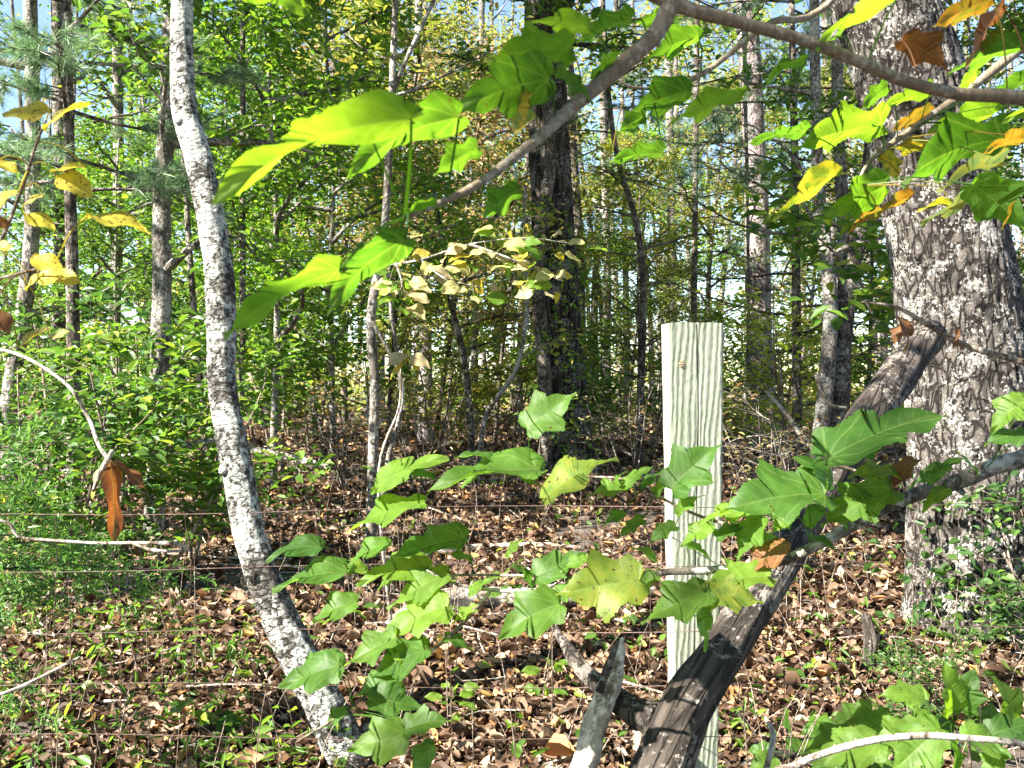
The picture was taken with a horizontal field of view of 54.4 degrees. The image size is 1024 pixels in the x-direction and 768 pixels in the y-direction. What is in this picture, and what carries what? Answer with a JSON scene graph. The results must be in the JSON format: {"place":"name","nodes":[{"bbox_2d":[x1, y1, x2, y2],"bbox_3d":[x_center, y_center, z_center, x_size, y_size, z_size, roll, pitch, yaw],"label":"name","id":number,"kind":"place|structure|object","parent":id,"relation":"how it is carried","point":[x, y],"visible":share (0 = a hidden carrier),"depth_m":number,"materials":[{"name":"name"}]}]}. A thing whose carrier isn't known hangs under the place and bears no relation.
{"place":"outdoors","nodes":[
{"label":"outdoors","id":0,"kind":"place"},
{"bbox_2d":[0,348,146,541],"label":"dead spray","id":1,"kind":"object","parent":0,"point":[110,477],"visible":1,"depth_m":1.81,"materials":[{"name":"brown plant"}]},
{"bbox_2d":[0,101,150,347],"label":"yellow branch","id":2,"kind":"object","parent":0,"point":[76,182],"visible":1,"depth_m":1.05,"materials":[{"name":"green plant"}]},
{"bbox_2d":[370,224,607,319],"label":"dogwood branch","id":3,"kind":"object","parent":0,"point":[539,277],"visible":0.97,"depth_m":4.68,"materials":[{"name":"yellow plant"}]},
{"bbox_2d":[0,388,1023,767],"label":"ground","id":4,"kind":"structure","parent":0,"point":[234,574],"depth_m":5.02,"materials":[{"name":"brown plant"}]},
{"bbox_2d":[0,134,121,410],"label":"young tree","id":5,"kind":"object","parent":4,"relation":"on","point":[17,256],"visible":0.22,"depth_m":10.39,"materials":[{"name":"green plant"}]},
{"bbox_2d":[0,0,143,469],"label":"tree","id":6,"kind":"object","parent":4,"relation":"on","point":[56,8],"visible":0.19,"depth_m":10.44,"materials":[{"name":"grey plant"}]},
{"bbox_2d":[0,0,158,487],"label":"tree","id":7,"kind":"object","parent":4,"relation":"on","point":[31,240],"visible":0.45,"depth_m":8.35,"materials":[{"name":"grey plant"}]},
{"bbox_2d":[0,519,190,552],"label":"dead twig","id":8,"kind":"object","parent":4,"relation":"on","point":[140,544],"visible":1,"depth_m":1.90,"materials":[{"name":"grey wood"}]},
{"bbox_2d":[0,259,202,457],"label":"bush","id":9,"kind":"object","parent":4,"relation":"on","point":[3,360],"visible":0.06,"depth_m":11.87,"materials":[{"name":"green plant"}]},
{"bbox_2d":[0,366,209,612],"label":"bush","id":10,"kind":"object","parent":4,"relation":"on","point":[60,416],"visible":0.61,"depth_m":4.72,"materials":[{"name":"green plant"}]},
{"bbox_2d":[0,401,228,767],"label":"cedar bush","id":11,"kind":"object","parent":4,"relation":"on","point":[69,549],"visible":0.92,"depth_m":2.95,"materials":[{"name":"green plant"}]},
{"bbox_2d":[0,137,236,445],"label":"young tree","id":12,"kind":"object","parent":4,"relation":"on","point":[127,240],"visible":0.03,"depth_m":13.97,"materials":[{"name":"green plant"}]},
{"bbox_2d":[8,17,249,365],"bbox_3d":[-6.714,-2.810,18.092,4.593,7.608,4.785,0,0,7],"label":"young tree","id":13,"kind":"object","parent":4,"relation":"on","point":[144,99],"visible":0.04,"depth_m":17.85,"materials":[{"name":"green plant"}]},
{"bbox_2d":[0,0,269,535],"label":"pine tree","id":14,"kind":"object","parent":4,"relation":"on","point":[66,61],"visible":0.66,"depth_m":5.97,"materials":[{"name":"green plant"}]},
{"bbox_2d":[0,268,269,530],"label":"bush","id":15,"kind":"object","parent":4,"relation":"on","point":[143,312],"visible":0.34,"depth_m":6.39,"materials":[{"name":"green plant"}]},
{"bbox_2d":[0,115,277,501],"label":"young tree","id":16,"kind":"object","parent":4,"relation":"on","point":[142,281],"visible":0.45,"depth_m":7.35,"materials":[{"name":"green plant"}]},
{"bbox_2d":[5,303,294,565],"bbox_3d":[-1.741,0.342,5.294,1.527,1.520,1.468,0,0,39],"label":"bush","id":17,"kind":"object","parent":4,"relation":"on","point":[195,475],"visible":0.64,"depth_m":5.10,"materials":[{"name":"green plant"}]},
{"bbox_2d":[47,0,272,403],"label":"tree","id":18,"kind":"object","parent":4,"relation":"on","point":[116,103],"visible":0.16,"depth_m":11.95,"materials":[{"name":"green plant"}]},
{"bbox_2d":[0,0,356,426],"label":"young tree","id":19,"kind":"object","parent":4,"relation":"on","point":[183,292],"visible":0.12,"depth_m":10.93,"materials":[{"name":"green plant"}]},
{"bbox_2d":[0,312,371,597],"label":"bush","id":20,"kind":"object","parent":4,"relation":"on","point":[143,453],"visible":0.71,"depth_m":4.75,"materials":[{"name":"green plant"}]},
{"bbox_2d":[52,0,348,532],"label":"tree","id":21,"kind":"object","parent":4,"relation":"on","point":[164,263],"visible":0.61,"depth_m":6.35,"materials":[{"name":"green plant"}]},
{"bbox_2d":[103,5,299,503],"bbox_3d":[-2.166,-0.976,7.354,1.342,4.214,1.522,0,0,0],"label":"sapling","id":22,"kind":"object","parent":4,"relation":"on","point":[191,283],"visible":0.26,"depth_m":7.38,"materials":[{"name":"green plant"}]},
{"bbox_2d":[165,697,248,731],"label":"seedling","id":23,"kind":"object","parent":4,"relation":"on","point":[229,716],"visible":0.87,"depth_m":3.18,"materials":[{"name":"green plant"}]},
{"bbox_2d":[76,0,364,420],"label":"tree","id":24,"kind":"object","parent":4,"relation":"on","point":[243,283],"visible":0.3,"depth_m":7.98,"materials":[{"name":"green plant"}]},
{"bbox_2d":[76,14,391,441],"bbox_3d":[-3.982,-2.298,14.402,4.727,6.540,4.133,0,0,-8],"label":"young tree","id":25,"kind":"object","parent":4,"relation":"on","point":[302,223],"visible":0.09,"depth_m":14.09,"materials":[{"name":"green plant"}]},
{"bbox_2d":[110,249,358,475],"bbox_3d":[-2.721,-0.123,9.704,2.342,2.331,2.251,0,0,-14],"label":"bush","id":26,"kind":"object","parent":4,"relation":"on","point":[199,275],"visible":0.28,"depth_m":9.47,"materials":[{"name":"green plant"}]},
{"bbox_2d":[170,0,373,767],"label":"tree","id":27,"kind":"object","parent":4,"relation":"on","point":[292,649],"visible":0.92,"depth_m":3.25,"materials":[{"name":"grey plant"}]},
{"bbox_2d":[87,0,501,467],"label":"young tree","id":28,"kind":"object","parent":4,"relation":"on","point":[353,218],"visible":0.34,"depth_m":9.91,"materials":[{"name":"green plant"}]},
{"bbox_2d":[41,0,588,485],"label":"young tree","id":29,"kind":"object","parent":4,"relation":"on","point":[275,36],"visible":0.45,"depth_m":8.23,"materials":[{"name":"green plant"}]},
{"bbox_2d":[175,0,468,433],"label":"young tree","id":30,"kind":"object","parent":4,"relation":"on","point":[332,70],"visible":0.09,"depth_m":16.48,"materials":[{"name":"green plant"}]},
{"bbox_2d":[257,380,401,490],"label":"bush","id":31,"kind":"object","parent":4,"relation":"on","point":[344,470],"visible":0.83,"depth_m":8.28,"materials":[{"name":"green plant"}]},
{"bbox_2d":[245,280,470,459],"bbox_3d":[-1.781,-0.178,11.162,2.638,2.415,2.551,0,0,-13],"label":"bush","id":32,"kind":"object","parent":4,"relation":"on","point":[312,307],"visible":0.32,"depth_m":11.09,"materials":[{"name":"green plant"}]},
{"bbox_2d":[254,1,507,425],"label":"young tree","id":33,"kind":"object","parent":4,"relation":"on","point":[344,392],"visible":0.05,"depth_m":19.42,"materials":[{"name":"green plant"}]},
{"bbox_2d":[291,306,478,427],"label":"bush","id":34,"kind":"object","parent":4,"relation":"on","point":[353,365],"visible":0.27,"depth_m":13.74,"materials":[{"name":"green plant"}]},
{"bbox_2d":[263,0,531,434],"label":"young tree","id":35,"kind":"object","parent":4,"relation":"on","point":[365,5],"visible":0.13,"depth_m":16.12,"materials":[{"name":"green plant"}]},
{"bbox_2d":[377,352,429,622],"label":"sapling","id":36,"kind":"object","parent":4,"relation":"on","point":[417,360],"visible":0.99,"depth_m":3.86,"materials":[{"name":"beige plant"}]},
{"bbox_2d":[285,0,532,537],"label":"tree","id":37,"kind":"object","parent":4,"relation":"on","point":[373,432],"visible":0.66,"depth_m":5.98,"materials":[{"name":"grey plant"}]},
{"bbox_2d":[338,358,499,490],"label":"bush","id":38,"kind":"object","parent":4,"relation":"on","point":[384,424],"visible":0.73,"depth_m":8.52,"materials":[{"name":"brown plant"}]},
{"bbox_2d":[283,3,578,459],"bbox_3d":[-1.327,-1.834,11.619,3.235,5.595,3.243,0,0,-37],"label":"young tree","id":39,"kind":"object","parent":4,"relation":"on","point":[437,155],"visible":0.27,"depth_m":11.55,"materials":[{"name":"green plant"}]},
{"bbox_2d":[337,318,533,452],"bbox_3d":[-0.842,0.108,12.067,2.124,1.844,2.032,0,0,-26],"label":"bush","id":40,"kind":"object","parent":4,"relation":"on","point":[479,369],"visible":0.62,"depth_m":12.05,"materials":[{"name":"green plant"}]},
{"bbox_2d":[405,0,482,441],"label":"forest tree","id":41,"kind":"object","parent":4,"relation":"on","point":[425,346],"visible":0.2,"depth_m":15.46,"materials":[{"name":"grey wood"}]},
{"bbox_2d":[287,2,603,447],"bbox_3d":[-0.374,-2.100,13.302,3.804,6.192,4.587,0,0,29],"label":"young tree","id":42,"kind":"object","parent":4,"relation":"on","point":[479,126],"visible":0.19,"depth_m":12.99,"materials":[{"name":"green plant"}]},
{"bbox_2d":[369,189,533,465],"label":"sapling","id":43,"kind":"object","parent":4,"relation":"on","point":[449,299],"visible":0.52,"depth_m":10.48,"materials":[{"name":"green plant"}]},
{"bbox_2d":[402,0,518,433],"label":"tree","id":44,"kind":"object","parent":4,"relation":"on","point":[474,355],"visible":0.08,"depth_m":16.95,"materials":[{"name":"grey plant"}]},
{"bbox_2d":[394,298,535,429],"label":"bush","id":45,"kind":"object","parent":4,"relation":"on","point":[454,344],"visible":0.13,"depth_m":18.00,"materials":[{"name":"green plant"}]},
{"bbox_2d":[343,0,610,424],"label":"young tree","id":46,"kind":"object","parent":4,"relation":"on","point":[431,89],"visible":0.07,"depth_m":18.44,"materials":[{"name":"green plant"}]},
{"bbox_2d":[440,302,537,436],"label":"bush","id":47,"kind":"object","parent":4,"relation":"on","point":[512,356],"visible":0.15,"depth_m":16.01,"materials":[{"name":"green plant"}]},
{"bbox_2d":[416,327,586,448],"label":"bush","id":48,"kind":"object","parent":4,"relation":"on","point":[526,371],"visible":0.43,"depth_m":12.37,"materials":[{"name":"green plant"}]},
{"bbox_2d":[366,3,642,445],"bbox_3d":[-0.187,-2.241,14.382,3.698,6.452,4.419,0,0,39],"label":"young tree","id":49,"kind":"object","parent":4,"relation":"on","point":[521,177],"visible":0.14,"depth_m":14.18,"materials":[{"name":"green plant"}]},
{"bbox_2d":[0,445,1023,767],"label":"ground cover","id":50,"kind":"object","parent":4,"relation":"on","point":[262,727],"visible":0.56,"depth_m":3.46,"materials":[{"name":"green plant"}]},
{"bbox_2d":[0,419,1023,767],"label":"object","id":51,"kind":"object","parent":4,"relation":"on","point":[444,635],"visible":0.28,"depth_m":3.41,"materials":[{"name":"brown plant"}]},
{"bbox_2d":[0,0,1023,418],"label":"woods","id":52,"kind":"object","parent":4,"relation":"on","point":[360,388],"visible":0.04,"depth_m":32.42,"materials":[{"name":"green plant"}]},
{"bbox_2d":[0,443,1023,767],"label":"twig litter","id":53,"kind":"object","parent":4,"relation":"on","point":[458,611],"visible":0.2,"depth_m":4.37,"materials":[{"name":"brown wood"}]},
{"bbox_2d":[0,0,1023,418],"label":"trunks","id":54,"kind":"object","parent":4,"relation":"on","point":[626,272],"visible":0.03,"depth_m":29.38,"materials":[{"name":"grey plant"}]},
{"bbox_2d":[385,586,656,625],"bbox_3d":[0.024,0.994,4.618,1.361,0.139,0.361,-1,1,-27],"label":"fallen log","id":55,"kind":"object","parent":4,"relation":"on","point":[498,600],"visible":0.19,"depth_m":4.61,"materials":[{"name":"grey wood"}]},
{"bbox_2d":[474,185,592,481],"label":"sapling","id":56,"kind":"object","parent":4,"relation":"on","point":[519,357],"visible":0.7,"depth_m":8.98,"materials":[{"name":"green plant"}]},
{"bbox_2d":[565,48,591,428],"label":"tree","id":57,"kind":"object","parent":4,"relation":"on","point":[574,157],"visible":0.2,"depth_m":13.92,"materials":[{"name":"brown plant"}]},
{"bbox_2d":[412,0,748,473],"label":"tree","id":58,"kind":"object","parent":4,"relation":"on","point":[539,10],"visible":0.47,"depth_m":10.13,"materials":[{"name":"brown plant"}]},
{"bbox_2d":[530,0,574,475],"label":"woody vine","id":59,"kind":"object","parent":58,"relation":"attached to","point":[543,360],"visible":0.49,"depth_m":9.93,"materials":[{"name":"brown plant"}]},
{"bbox_2d":[529,215,633,457],"bbox_3d":[0.651,-0.451,9.770,1.071,2.374,0.475,0,0,0],"label":"climbing vine","id":60,"kind":"object","parent":58,"relation":"attached to","point":[554,308],"visible":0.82,"depth_m":9.76,"materials":[{"name":"green plant"}]},
{"bbox_2d":[513,321,662,459],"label":"bush","id":61,"kind":"object","parent":4,"relation":"on","point":[600,373],"visible":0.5,"depth_m":11.41,"materials":[{"name":"green plant"}]},
{"bbox_2d":[494,110,682,423],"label":"young tree","id":62,"kind":"object","parent":4,"relation":"on","point":[586,163],"visible":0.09,"depth_m":19.98,"materials":[{"name":"green plant"}]},
{"bbox_2d":[569,637,624,767],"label":"dead branch","id":63,"kind":"object","parent":4,"relation":"on","point":[593,727],"visible":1,"depth_m":1.98,"materials":[{"name":"grey wood"}]},
{"bbox_2d":[543,372,663,490],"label":"bush","id":64,"kind":"object","parent":4,"relation":"on","point":[630,424],"visible":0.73,"depth_m":8.18,"materials":[{"name":"brown plant"}]},
{"bbox_2d":[212,0,1023,340],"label":"maple tree","id":65,"kind":"object","parent":4,"relation":"on","point":[378,124],"visible":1,"depth_m":0.89,"materials":[{"name":"green plant"}]},
{"bbox_2d":[515,148,738,443],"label":"young tree","id":66,"kind":"object","parent":4,"relation":"on","point":[632,265],"visible":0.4,"depth_m":13.83,"materials":[{"name":"green plant"}]},
{"bbox_2d":[502,91,770,417],"bbox_3d":[3.095,-2.973,24.089,5.580,7.967,5.796,0,0,38],"label":"young tree","id":67,"kind":"object","parent":4,"relation":"on","point":[654,133],"visible":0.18,"depth_m":23.74,"materials":[{"name":"green plant"}]},
{"bbox_2d":[265,389,1023,767],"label":"maple branch","id":68,"kind":"object","parent":4,"relation":"on","point":[607,587],"visible":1,"depth_m":1.57,"materials":[{"name":"green plant"}]},
{"bbox_2d":[862,301,1023,365],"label":"dry twig","id":69,"kind":"object","parent":68,"relation":"attached to","point":[904,327],"visible":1,"depth_m":1.50,"materials":[{"name":"brown wood"}]},
{"bbox_2d":[573,127,728,378],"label":"young tree","id":70,"kind":"object","parent":4,"relation":"on","point":[629,236],"visible":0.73,"depth_m":12.65,"materials":[{"name":"green plant"}]},
{"bbox_2d":[568,0,745,465],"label":"tree","id":71,"kind":"object","parent":4,"relation":"on","point":[622,171],"visible":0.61,"depth_m":10.97,"materials":[{"name":"green plant"}]},
{"bbox_2d":[573,0,744,437],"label":"tree","id":72,"kind":"object","parent":4,"relation":"on","point":[603,113],"visible":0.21,"depth_m":15.95,"materials":[{"name":"grey plant"}]},
{"bbox_2d":[587,0,735,322],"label":"tree","id":73,"kind":"object","parent":4,"relation":"on","point":[670,112],"visible":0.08,"depth_m":18.93,"materials":[{"name":"grey plant"}]},
{"bbox_2d":[588,315,742,448],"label":"bush","id":74,"kind":"object","parent":4,"relation":"on","point":[653,412],"visible":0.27,"depth_m":12.95,"materials":[{"name":"green plant"}]},
{"bbox_2d":[503,0,871,426],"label":"tree","id":75,"kind":"object","parent":4,"relation":"on","point":[842,390],"visible":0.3,"depth_m":7.63,"materials":[{"name":"grey plant"}]},
{"bbox_2d":[661,322,723,767],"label":"fence post","id":76,"kind":"object","parent":4,"relation":"on","point":[692,366],"visible":0.49,"depth_m":2.08,"materials":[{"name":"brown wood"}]},
{"bbox_2d":[0,501,1023,767],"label":"wire fence","id":77,"kind":"object","parent":76,"relation":"attached to","point":[254,629],"visible":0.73,"depth_m":2.23,"materials":[{"name":"grey metal"}]},
{"bbox_2d":[566,0,830,322],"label":"pine tree","id":78,"kind":"object","parent":4,"relation":"on","point":[695,194],"visible":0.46,"depth_m":12.97,"materials":[{"name":"green plant"}]},
{"bbox_2d":[561,0,887,458],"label":"tree","id":79,"kind":"object","parent":4,"relation":"on","point":[827,366],"visible":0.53,"depth_m":7.56,"materials":[{"name":"green plant"}]},
{"bbox_2d":[612,53,836,343],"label":"young tree","id":80,"kind":"object","parent":4,"relation":"on","point":[731,200],"visible":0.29,"depth_m":16.12,"materials":[{"name":"green plant"}]},
{"bbox_2d":[613,1,862,407],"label":"young tree","id":81,"kind":"object","parent":4,"relation":"on","point":[770,146],"visible":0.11,"depth_m":25.33,"materials":[{"name":"green plant"}]},
{"bbox_2d":[698,306,791,430],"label":"bush","id":82,"kind":"object","parent":4,"relation":"on","point":[740,362],"visible":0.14,"depth_m":17.11,"materials":[{"name":"green plant"}]},
{"bbox_2d":[552,319,946,767],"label":"dead log","id":83,"kind":"object","parent":4,"relation":"on","point":[672,724],"visible":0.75,"depth_m":2.02,"materials":[{"name":"brown wood"}]},
{"bbox_2d":[736,2,778,448],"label":"pine tree","id":84,"kind":"object","parent":4,"relation":"on","point":[753,114],"visible":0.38,"depth_m":13.36,"materials":[{"name":"grey plant"}]},
{"bbox_2d":[723,327,822,462],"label":"bush","id":85,"kind":"object","parent":4,"relation":"on","point":[747,380],"visible":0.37,"depth_m":10.84,"materials":[{"name":"green plant"}]},
{"bbox_2d":[722,380,827,522],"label":"bush","id":86,"kind":"object","parent":4,"relation":"on","point":[781,432],"visible":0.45,"depth_m":6.45,"materials":[{"name":"brown plant"}]},
{"bbox_2d":[703,0,848,283],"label":"tree","id":87,"kind":"object","parent":4,"relation":"on","point":[841,181],"visible":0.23,"depth_m":8.07,"materials":[{"name":"grey plant"}]},
{"bbox_2d":[680,265,892,471],"bbox_3d":[2.589,-0.069,9.290,2.346,2.271,2.176,0,0,-13],"label":"bush","id":88,"kind":"object","parent":4,"relation":"on","point":[785,347],"visible":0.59,"depth_m":9.23,"materials":[{"name":"green plant"}]},
{"bbox_2d":[749,705,831,767],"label":"seedling","id":89,"kind":"object","parent":4,"relation":"on","point":[757,752],"visible":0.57,"depth_m":2.90,"materials":[{"name":"green plant"}]},
{"bbox_2d":[568,0,1017,471],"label":"pine tree","id":90,"kind":"object","parent":4,"relation":"on","point":[796,288],"visible":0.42,"depth_m":9.46,"materials":[{"name":"green plant"}]},
{"bbox_2d":[699,65,888,411],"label":"young tree","id":91,"kind":"object","parent":4,"relation":"on","point":[781,238],"visible":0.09,"depth_m":17.76,"materials":[{"name":"green plant"}]},
{"bbox_2d":[703,160,903,404],"bbox_3d":[2.602,-0.146,5.669,2.783,2.635,2.878,0,0,-33],"label":"bush","id":92,"kind":"object","parent":4,"relation":"on","point":[806,223],"visible":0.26,"depth_m":5.81,"materials":[{"name":"green plant"}]},
{"bbox_2d":[725,402,901,534],"bbox_3d":[1.876,0.572,5.980,1.183,0.952,1.024,0,0,9],"label":"bush","id":93,"kind":"object","parent":4,"relation":"on","point":[788,453],"visible":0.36,"depth_m":6.10,"materials":[{"name":"brown plant"}]},
{"bbox_2d":[772,301,890,421],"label":"bush","id":94,"kind":"object","parent":4,"relation":"on","point":[813,347],"visible":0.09,"depth_m":15.29,"materials":[{"name":"green plant"}]},
{"bbox_2d":[731,22,972,376],"bbox_3d":[4.596,-2.117,12.782,3.590,6.194,3.582,0,0,5],"label":"young tree","id":95,"kind":"object","parent":4,"relation":"on","point":[855,152],"visible":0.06,"depth_m":12.58,"materials":[{"name":"green plant"}]},
{"bbox_2d":[801,303,905,484],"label":"bush","id":96,"kind":"object","parent":4,"relation":"on","point":[864,372],"visible":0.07,"depth_m":9.04,"materials":[{"name":"green plant"}]},
{"bbox_2d":[774,729,1023,767],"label":"bramble cane","id":97,"kind":"object","parent":4,"relation":"on","point":[823,753],"visible":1,"depth_m":1.30,"materials":[{"name":"beige plant"}]},
{"bbox_2d":[791,0,1023,332],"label":"young tree","id":98,"kind":"object","parent":4,"relation":"on","point":[1007,26],"visible":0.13,"depth_m":8.20,"materials":[{"name":"green plant"}]},
{"bbox_2d":[804,660,1023,767],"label":"maple seedling","id":99,"kind":"object","parent":4,"relation":"on","point":[964,694],"visible":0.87,"depth_m":1.48,"materials":[{"name":"green plant"}]},
{"bbox_2d":[847,622,994,745],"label":"bush","id":100,"kind":"object","parent":4,"relation":"on","point":[922,660],"visible":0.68,"depth_m":3.34,"materials":[{"name":"green plant"}]},
{"bbox_2d":[829,0,1023,652],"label":"tree","id":101,"kind":"object","parent":4,"relation":"on","point":[960,269],"visible":0.53,"depth_m":4.09,"materials":[{"name":"grey plant"}]},
{"bbox_2d":[863,470,1023,646],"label":"climbing vine","id":102,"kind":"object","parent":101,"relation":"attached to","point":[940,573],"visible":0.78,"depth_m":4.03,"materials":[{"name":"green plant"}]},
{"bbox_2d":[908,483,1023,644],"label":"bush","id":103,"kind":"object","parent":4,"relation":"on","point":[1003,612],"visible":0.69,"depth_m":3.84,"materials":[{"name":"green plant"}]},
{"bbox_2d":[0,0,1023,387],"label":"sky","id":104,"kind":"structure","parent":0,"point":[43,15],"materials":[{"name":"white"}]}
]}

